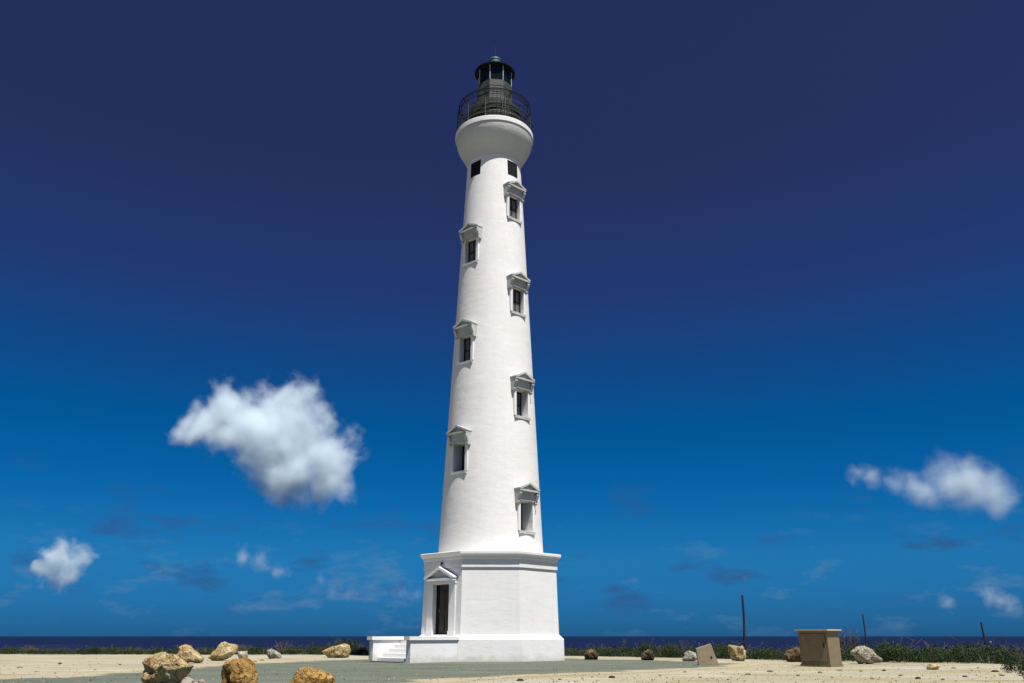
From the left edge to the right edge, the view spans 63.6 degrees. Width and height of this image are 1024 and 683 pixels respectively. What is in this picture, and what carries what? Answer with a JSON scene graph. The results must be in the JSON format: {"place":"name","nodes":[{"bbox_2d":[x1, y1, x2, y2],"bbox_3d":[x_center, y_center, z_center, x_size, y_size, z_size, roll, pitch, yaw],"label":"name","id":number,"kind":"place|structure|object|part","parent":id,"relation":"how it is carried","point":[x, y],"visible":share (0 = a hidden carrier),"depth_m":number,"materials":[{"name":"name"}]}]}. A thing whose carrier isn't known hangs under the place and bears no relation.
{"place":"outdoors","nodes":[
{"label":"outdoors","id":0,"kind":"place"},
{"bbox_2d":[0,658,762,682],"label":"gravel road","id":1,"kind":"structure","parent":0,"point":[369,670],"depth_m":25.29,"materials":[{"name":"grey gravel"}]},
{"bbox_2d":[141,652,193,682],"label":"boulder","id":2,"kind":"object","parent":1,"relation":"on","point":[162,667],"visible":0.98,"depth_m":16.47,"materials":[{"name":"beige stone"}]},
{"bbox_2d":[181,677,206,682],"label":"boulder","id":3,"kind":"object","parent":1,"relation":"on","point":[188,680],"visible":1,"depth_m":15.64,"materials":[{"name":"stone"}]},
{"bbox_2d":[221,657,257,682],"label":"boulder","id":4,"kind":"object","parent":1,"relation":"on","point":[239,670],"visible":1,"depth_m":15.66,"materials":[{"name":"orange stone"}]},
{"bbox_2d":[291,667,334,682],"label":"boulder","id":5,"kind":"object","parent":1,"relation":"on","point":[307,675],"visible":1,"depth_m":16.15,"materials":[{"name":"orange stone"}]},
{"bbox_2d":[584,649,597,659],"bbox_3d":[3.536,13.993,36.869,0.643,0.472,0.482,0,-20,0],"label":"boulder","id":6,"kind":"object","parent":1,"relation":"on","point":[590,654],"visible":0.99,"depth_m":36.72,"materials":[{"name":"stone"}]},
{"bbox_2d":[641,649,654,659],"bbox_3d":[5.925,13.712,36.108,0.546,0.469,0.496,-13,-24,33],"label":"boulder","id":7,"kind":"object","parent":1,"relation":"on","point":[647,654],"visible":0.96,"depth_m":35.95,"materials":[{"name":"stone"}]},
{"bbox_2d":[682,651,696,660],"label":"boulder","id":8,"kind":"object","parent":1,"relation":"on","point":[690,656],"visible":0.94,"depth_m":34.52,"materials":[{"name":"grey stone"}]},
{"bbox_2d":[0,652,1023,682],"bbox_3d":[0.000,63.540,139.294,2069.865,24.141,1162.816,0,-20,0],"label":"ground","id":9,"kind":"structure","parent":0,"point":[134,662],"depth_m":24.68,"materials":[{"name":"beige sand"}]},
{"bbox_2d":[0,646,16,653],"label":"scrub bush","id":10,"kind":"object","parent":9,"relation":"on","point":[15,648],"visible":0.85,"depth_m":48.18,"materials":[{"name":"green plant"}]},
{"bbox_2d":[20,645,34,651],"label":"dry bush","id":11,"kind":"object","parent":9,"relation":"on","point":[27,648],"visible":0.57,"depth_m":49.05,"materials":[{"name":"green plant"}]},
{"bbox_2d":[27,649,47,653],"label":"scrub bush","id":12,"kind":"object","parent":9,"relation":"on","point":[31,652],"visible":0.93,"depth_m":47.31,"materials":[{"name":"green plant"}]},
{"bbox_2d":[45,649,74,654],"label":"scrub bush","id":13,"kind":"object","parent":9,"relation":"on","point":[60,652],"visible":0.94,"depth_m":47.15,"materials":[{"name":"green plant"}]},
{"bbox_2d":[74,644,95,653],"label":"scrub bush","id":14,"kind":"object","parent":9,"relation":"on","point":[80,649],"visible":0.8,"depth_m":47.26,"materials":[{"name":"green plant"}]},
{"bbox_2d":[78,644,103,654],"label":"scrub bush","id":15,"kind":"object","parent":9,"relation":"on","point":[97,649],"visible":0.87,"depth_m":47.57,"materials":[{"name":"green plant"}]},
{"bbox_2d":[104,647,119,654],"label":"scrub bush","id":16,"kind":"object","parent":9,"relation":"on","point":[113,652],"visible":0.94,"depth_m":47.30,"materials":[{"name":"green plant"}]},
{"bbox_2d":[104,645,123,653],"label":"scrub bush","id":17,"kind":"object","parent":9,"relation":"on","point":[109,649],"visible":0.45,"depth_m":48.60,"materials":[{"name":"green plant"}]},
{"bbox_2d":[119,647,139,654],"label":"scrub bush","id":18,"kind":"object","parent":9,"relation":"on","point":[131,652],"visible":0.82,"depth_m":47.49,"materials":[{"name":"green plant"}]},
{"bbox_2d":[134,648,156,654],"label":"scrub bush","id":19,"kind":"object","parent":9,"relation":"on","point":[151,651],"visible":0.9,"depth_m":47.55,"materials":[{"name":"green plant"}]},
{"bbox_2d":[146,645,165,653],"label":"scrub bush","id":20,"kind":"object","parent":9,"relation":"on","point":[158,648],"visible":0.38,"depth_m":50.09,"materials":[{"name":"green plant"}]},
{"bbox_2d":[177,644,203,662],"bbox_3d":[-12.547,12.221,32.296,1.020,0.685,0.754,0,-20,0],"label":"boulder","id":21,"kind":"object","parent":9,"relation":"on","point":[187,653],"visible":0.94,"depth_m":32.02,"materials":[{"name":"beige stone"}]},
{"bbox_2d":[197,647,215,651],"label":"scrub bush","id":22,"kind":"object","parent":9,"relation":"on","point":[201,648],"visible":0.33,"depth_m":50.08,"materials":[{"name":"green plant"}]},
{"bbox_2d":[208,642,237,660],"bbox_3d":[-12.396,13.318,35.462,1.212,0.793,0.820,0,-20,0],"label":"boulder","id":23,"kind":"object","parent":9,"relation":"on","point":[224,650],"visible":1,"depth_m":35.23,"materials":[{"name":"beige stone"}]},
{"bbox_2d":[235,644,248,653],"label":"dry bush","id":24,"kind":"object","parent":9,"relation":"on","point":[240,648],"visible":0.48,"depth_m":47.08,"materials":[{"name":"green plant"}]},
{"bbox_2d":[237,651,247,657],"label":"boulder","id":25,"kind":"object","parent":9,"relation":"on","point":[241,654],"visible":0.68,"depth_m":37.36,"materials":[{"name":"stone"}]},
{"bbox_2d":[247,647,266,654],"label":"scrub bush","id":26,"kind":"object","parent":9,"relation":"on","point":[254,652],"visible":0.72,"depth_m":47.03,"materials":[{"name":"green plant"}]},
{"bbox_2d":[267,649,281,658],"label":"boulder","id":27,"kind":"object","parent":9,"relation":"on","point":[272,653],"visible":1,"depth_m":38.30,"materials":[{"name":"grey stone"}]},
{"bbox_2d":[273,641,294,654],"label":"dry bush","id":28,"kind":"object","parent":9,"relation":"on","point":[280,650],"visible":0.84,"depth_m":47.13,"materials":[{"name":"green plant"}]},
{"bbox_2d":[287,644,309,654],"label":"scrub bush","id":29,"kind":"object","parent":9,"relation":"on","point":[294,650],"visible":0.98,"depth_m":46.84,"materials":[{"name":"green plant"}]},
{"bbox_2d":[294,642,315,653],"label":"scrub bush","id":30,"kind":"object","parent":9,"relation":"on","point":[306,647],"visible":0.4,"depth_m":47.95,"materials":[{"name":"green plant"}]},
{"bbox_2d":[308,645,324,654],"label":"scrub bush","id":31,"kind":"object","parent":9,"relation":"on","point":[318,650],"visible":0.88,"depth_m":46.68,"materials":[{"name":"green plant"}]},
{"bbox_2d":[322,643,350,657],"bbox_3d":[-8.562,15.088,40.238,1.375,0.684,0.704,-5,-20,13],"label":"boulder","id":32,"kind":"object","parent":9,"relation":"on","point":[341,651],"visible":0.94,"depth_m":39.99,"materials":[{"name":"beige stone"}]},
{"bbox_2d":[332,636,361,649],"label":"scrub bush","id":33,"kind":"object","parent":9,"relation":"on","point":[348,642],"visible":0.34,"depth_m":48.16,"materials":[{"name":"green plant"}]},
{"bbox_2d":[349,645,365,654],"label":"scrub bush","id":34,"kind":"object","parent":9,"relation":"on","point":[355,650],"visible":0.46,"depth_m":46.49,"materials":[{"name":"green plant"}]},
{"bbox_2d":[351,647,368,654],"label":"scrub bush","id":35,"kind":"object","parent":9,"relation":"on","point":[355,653],"visible":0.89,"depth_m":46.60,"materials":[{"name":"green plant"}]},
{"bbox_2d":[367,57,563,662],"bbox_3d":[-1.898,-1.725,41.645,6.467,33.550,9.114,-18,-26,40],"label":"lighthouse","id":36,"kind":"object","parent":9,"relation":"on","point":[490,583],"visible":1,"depth_m":38.39,"materials":[{"name":"white paint"}]},
{"bbox_2d":[435,585,439,634],"bbox_3d":[-3.215,11.722,35.961,0.270,2.120,0.020,-18,-26,40],"label":"door","id":37,"kind":"structure","parent":36,"relation":"in","point":[438,586],"depth_m":35.98,"materials":[{"name":"black wood"}]},
{"bbox_2d":[439,584,448,634],"bbox_3d":[-2.879,11.588,35.587,0.755,2.120,0.113,-18,-26,40],"label":"door","id":38,"kind":"structure","parent":36,"relation":"in","point":[444,589],"depth_m":35.64,"materials":[{"name":"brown wood"}]},
{"bbox_2d":[446,425,471,475],"bbox_3d":[-2.319,5.103,38.605,1.298,2.306,0.937,-16,-25,38],"label":"window","id":39,"kind":"structure","parent":36,"relation":"in","point":[457,434],"depth_m":38.51,"materials":[{"name":"white paint"}]},
{"bbox_2d":[453,319,477,366],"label":"window","id":40,"kind":"structure","parent":36,"relation":"in","point":[464,327],"depth_m":40.55,"materials":[{"name":"white paint"}]},
{"bbox_2d":[459,223,482,267],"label":"window","id":41,"kind":"structure","parent":36,"relation":"in","point":[469,231],"depth_m":42.52,"materials":[{"name":"white paint"}]},
{"bbox_2d":[503,181,525,223],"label":"window","id":42,"kind":"structure","parent":36,"relation":"in","point":[514,188],"depth_m":43.52,"materials":[{"name":"white paint"}]},
{"bbox_2d":[506,272,530,317],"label":"window","id":43,"kind":"structure","parent":36,"relation":"in","point":[518,280],"depth_m":41.54,"materials":[{"name":"white paint"}]},
{"bbox_2d":[510,372,534,420],"bbox_3d":[0.389,2.636,39.591,1.298,2.306,0.777,18,-26,-41],"label":"window","id":44,"kind":"structure","parent":36,"relation":"in","point":[523,381],"depth_m":39.57,"materials":[{"name":"white paint"}]},
{"bbox_2d":[514,482,539,534],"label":"window","id":45,"kind":"structure","parent":36,"relation":"in","point":[528,492],"depth_m":37.53,"materials":[{"name":"white paint"}]},
{"bbox_2d":[1,646,1020,663],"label":"ground cover","id":46,"kind":"object","parent":9,"relation":"on","point":[301,652],"visible":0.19,"depth_m":44.14,"materials":[{"name":"green plant"}]},
{"bbox_2d":[564,650,583,655],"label":"scrub bush","id":47,"kind":"object","parent":9,"relation":"on","point":[575,652],"visible":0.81,"depth_m":44.26,"materials":[{"name":"green plant"}]},
{"bbox_2d":[584,645,615,656],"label":"scrub bush","id":48,"kind":"object","parent":9,"relation":"on","point":[597,650],"visible":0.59,"depth_m":43.76,"materials":[{"name":"green plant"}]},
{"bbox_2d":[597,647,624,656],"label":"scrub bush","id":49,"kind":"object","parent":9,"relation":"on","point":[610,650],"visible":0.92,"depth_m":42.73,"materials":[{"name":"green plant"}]},
{"bbox_2d":[611,638,637,656],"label":"scrub bush","id":50,"kind":"object","parent":9,"relation":"on","point":[625,649],"visible":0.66,"depth_m":43.80,"materials":[{"name":"green plant"}]},
{"bbox_2d":[630,638,660,656],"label":"scrub bush","id":51,"kind":"object","parent":9,"relation":"on","point":[640,648],"visible":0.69,"depth_m":41.86,"materials":[{"name":"green plant"}]},
{"bbox_2d":[650,644,678,657],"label":"scrub bush","id":52,"kind":"object","parent":9,"relation":"on","point":[663,652],"visible":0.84,"depth_m":40.90,"materials":[{"name":"green plant"}]},
{"bbox_2d":[663,641,692,656],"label":"scrub bush","id":53,"kind":"object","parent":9,"relation":"on","point":[673,646],"visible":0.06,"depth_m":42.92,"materials":[{"name":"green plant"}]},
{"bbox_2d":[665,641,697,657],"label":"scrub bush","id":54,"kind":"object","parent":9,"relation":"on","point":[681,648],"visible":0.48,"depth_m":40.64,"materials":[{"name":"green plant"}]},
{"bbox_2d":[669,647,694,657],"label":"scrub bush","id":55,"kind":"object","parent":9,"relation":"on","point":[680,653],"visible":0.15,"depth_m":41.14,"materials":[{"name":"green plant"}]},
{"bbox_2d":[695,644,718,664],"bbox_3d":[7.085,11.382,29.966,0.765,0.757,0.432,-2,-20,7],"label":"concrete block","id":56,"kind":"object","parent":9,"relation":"on","point":[705,654],"depth_m":29.77,"materials":[{"name":"beige concrete"}]},
{"bbox_2d":[708,640,733,651],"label":"scrub bush","id":57,"kind":"object","parent":9,"relation":"on","point":[719,646],"visible":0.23,"depth_m":39.87,"materials":[{"name":"green plant"}]},
{"bbox_2d":[713,645,729,658],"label":"scrub bush","id":58,"kind":"object","parent":9,"relation":"on","point":[717,657],"visible":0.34,"depth_m":39.08,"materials":[{"name":"green plant"}]},
{"bbox_2d":[728,645,745,660],"bbox_3d":[9.583,13.264,35.081,0.764,0.688,0.531,-7,-21,19],"label":"boulder","id":59,"kind":"object","parent":9,"relation":"on","point":[737,653],"visible":0.95,"depth_m":34.92,"materials":[{"name":"beige stone"}]},
{"bbox_2d":[714,641,770,658],"bbox_3d":[10.847,14.299,38.190,2.578,0.884,2.039,-18,-26,40],"label":"scrub bush","id":60,"kind":"object","parent":9,"relation":"on","point":[756,653],"visible":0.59,"depth_m":37.80,"materials":[{"name":"green plant"}]},
{"bbox_2d":[741,595,746,649],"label":"post","id":61,"kind":"object","parent":9,"relation":"on","point":[744,635],"visible":0.74,"depth_m":51.06,"materials":[{"name":"metal"}]},
{"bbox_2d":[749,645,780,658],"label":"scrub bush","id":62,"kind":"object","parent":9,"relation":"on","point":[766,649],"visible":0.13,"depth_m":39.44,"materials":[{"name":"green plant"}]},
{"bbox_2d":[763,646,792,659],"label":"scrub bush","id":63,"kind":"object","parent":9,"relation":"on","point":[770,655],"visible":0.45,"depth_m":36.67,"materials":[{"name":"green plant"}]},
{"bbox_2d":[777,644,797,657],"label":"scrub bush","id":64,"kind":"object","parent":9,"relation":"on","point":[785,650],"visible":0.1,"depth_m":35.97,"materials":[{"name":"green plant"}]},
{"bbox_2d":[784,647,800,661],"bbox_3d":[11.593,12.846,33.822,0.905,0.606,0.708,0,-20,0],"label":"boulder","id":65,"kind":"object","parent":9,"relation":"on","point":[792,655],"visible":0.79,"depth_m":33.61,"materials":[{"name":"stone"}]},
{"bbox_2d":[794,629,843,666],"bbox_3d":[10.771,10.760,28.864,0.920,1.300,1.290,15,-25,-36],"label":"utility cabinet","id":66,"kind":"object","parent":9,"relation":"on","point":[819,647],"visible":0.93,"depth_m":28.57,"materials":[{"name":"beige paint"}]},
{"bbox_3d":[10.474,10.633,28.657,0.055,0.900,0.940,15,-25,-36],"label":"cabinet door","id":67,"kind":"part","parent":66,"relation":"part of","materials":[{"name":"beige paint"}]},
{"bbox_2d":[840,642,852,658],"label":"scrub bush","id":68,"kind":"object","parent":9,"relation":"on","point":[842,648],"visible":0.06,"depth_m":36.09,"materials":[{"name":"green plant"}]},
{"bbox_2d":[832,626,861,656],"bbox_3d":[15.067,13.528,37.028,1.497,1.639,1.545,5,-20,-13],"label":"dry bush","id":69,"kind":"object","parent":9,"relation":"on","point":[849,640],"visible":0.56,"depth_m":37.00,"materials":[{"name":"brown plant"}]},
{"bbox_2d":[847,641,878,658],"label":"scrub bush","id":70,"kind":"object","parent":9,"relation":"on","point":[860,645],"visible":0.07,"depth_m":35.80,"materials":[{"name":"green plant"}]},
{"bbox_2d":[841,643,886,660],"bbox_3d":[14.559,12.822,33.972,1.961,0.810,1.189,-1,-20,3],"label":"scrub bush","id":71,"kind":"object","parent":9,"relation":"on","point":[847,655],"visible":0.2,"depth_m":34.16,"materials":[{"name":"green plant"}]},
{"bbox_2d":[862,614,866,645],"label":"post","id":72,"kind":"object","parent":9,"relation":"on","point":[864,629],"visible":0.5,"depth_m":69.82,"materials":[{"name":"metal"}]},
{"bbox_2d":[850,646,882,663],"bbox_3d":[13.470,11.926,31.374,1.172,0.683,0.752,0,-20,0],"label":"boulder","id":73,"kind":"object","parent":9,"relation":"on","point":[863,654],"visible":0.97,"depth_m":31.14,"materials":[{"name":"stone"}]},
{"bbox_2d":[850,637,897,659],"bbox_3d":[16.057,13.554,36.326,2.448,1.074,1.936,-4,-20,11],"label":"scrub bush","id":74,"kind":"object","parent":9,"relation":"on","point":[869,644],"visible":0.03,"depth_m":36.57,"materials":[{"name":"green plant"}]},
{"bbox_2d":[866,637,929,661],"bbox_3d":[15.870,12.520,33.539,2.378,1.148,2.198,1,-20,-4],"label":"scrub bush","id":75,"kind":"object","parent":9,"relation":"on","point":[886,651],"visible":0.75,"depth_m":33.40,"materials":[{"name":"green plant"}]},
{"bbox_2d":[888,644,920,661],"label":"scrub bush","id":76,"kind":"object","parent":9,"relation":"on","point":[904,656],"visible":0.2,"depth_m":34.12,"materials":[{"name":"green plant"}]},
{"bbox_2d":[906,647,944,659],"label":"scrub bush","id":77,"kind":"object","parent":9,"relation":"on","point":[931,652],"visible":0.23,"depth_m":33.94,"materials":[{"name":"green plant"}]},
{"bbox_2d":[907,642,954,662],"bbox_3d":[16.680,12.492,33.074,1.640,0.831,2.074,-5,-20,14],"label":"scrub bush","id":78,"kind":"object","parent":9,"relation":"on","point":[942,658],"visible":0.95,"depth_m":32.65,"materials":[{"name":"green plant"}]},
{"bbox_2d":[911,641,950,658],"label":"scrub bush","id":79,"kind":"object","parent":9,"relation":"on","point":[938,647],"visible":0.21,"depth_m":35.20,"materials":[{"name":"green plant"}]},
{"bbox_2d":[926,663,939,669],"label":"boulder","id":80,"kind":"object","parent":9,"relation":"on","point":[932,666],"visible":1,"depth_m":26.00,"materials":[{"name":"beige stone"}]},
{"bbox_2d":[946,642,978,661],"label":"scrub bush","id":81,"kind":"object","parent":9,"relation":"on","point":[956,650],"visible":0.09,"depth_m":34.72,"materials":[{"name":"green plant"}]},
{"bbox_2d":[941,643,991,662],"bbox_3d":[18.242,12.643,33.503,1.869,0.855,2.621,-1,-20,2],"label":"scrub bush","id":82,"kind":"object","parent":9,"relation":"on","point":[976,648],"visible":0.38,"depth_m":33.04,"materials":[{"name":"green plant"}]},
{"bbox_2d":[948,636,1016,663],"bbox_3d":[18.274,11.961,31.928,2.555,1.096,2.021,-10,-22,27],"label":"scrub bush","id":83,"kind":"object","parent":9,"relation":"on","point":[967,656],"visible":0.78,"depth_m":31.88,"materials":[{"name":"green plant"}]},
{"bbox_2d":[980,622,986,655],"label":"post","id":84,"kind":"object","parent":9,"relation":"on","point":[985,644],"visible":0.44,"depth_m":65.90,"materials":[{"name":"metal"}]},
{"bbox_2d":[971,641,1007,658],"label":"scrub bush","id":85,"kind":"object","parent":9,"relation":"on","point":[996,648],"visible":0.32,"depth_m":32.93,"materials":[{"name":"green plant"}]},
{"bbox_2d":[995,647,1023,662],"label":"scrub bush","id":86,"kind":"object","parent":9,"relation":"on","point":[1016,654],"visible":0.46,"depth_m":31.47,"materials":[{"name":"green plant"}]},
{"bbox_2d":[998,644,1023,678],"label":"scrub bush","id":87,"kind":"object","parent":9,"relation":"on","point":[1008,663],"visible":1,"depth_m":17.08,"materials":[{"name":"green plant"}]},
{"bbox_2d":[0,636,1023,656],"bbox_3d":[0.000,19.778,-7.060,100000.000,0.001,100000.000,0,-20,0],"label":"sea","id":88,"kind":"structure","parent":0,"point":[197,642],"depth_m":3345.01,"materials":[{"name":"blue liquid"}]},
{"bbox_2d":[0,0,1023,635],"label":"sky","id":89,"kind":"structure","parent":0,"point":[774,249],"materials":[{"name":"blue"}]}
]}

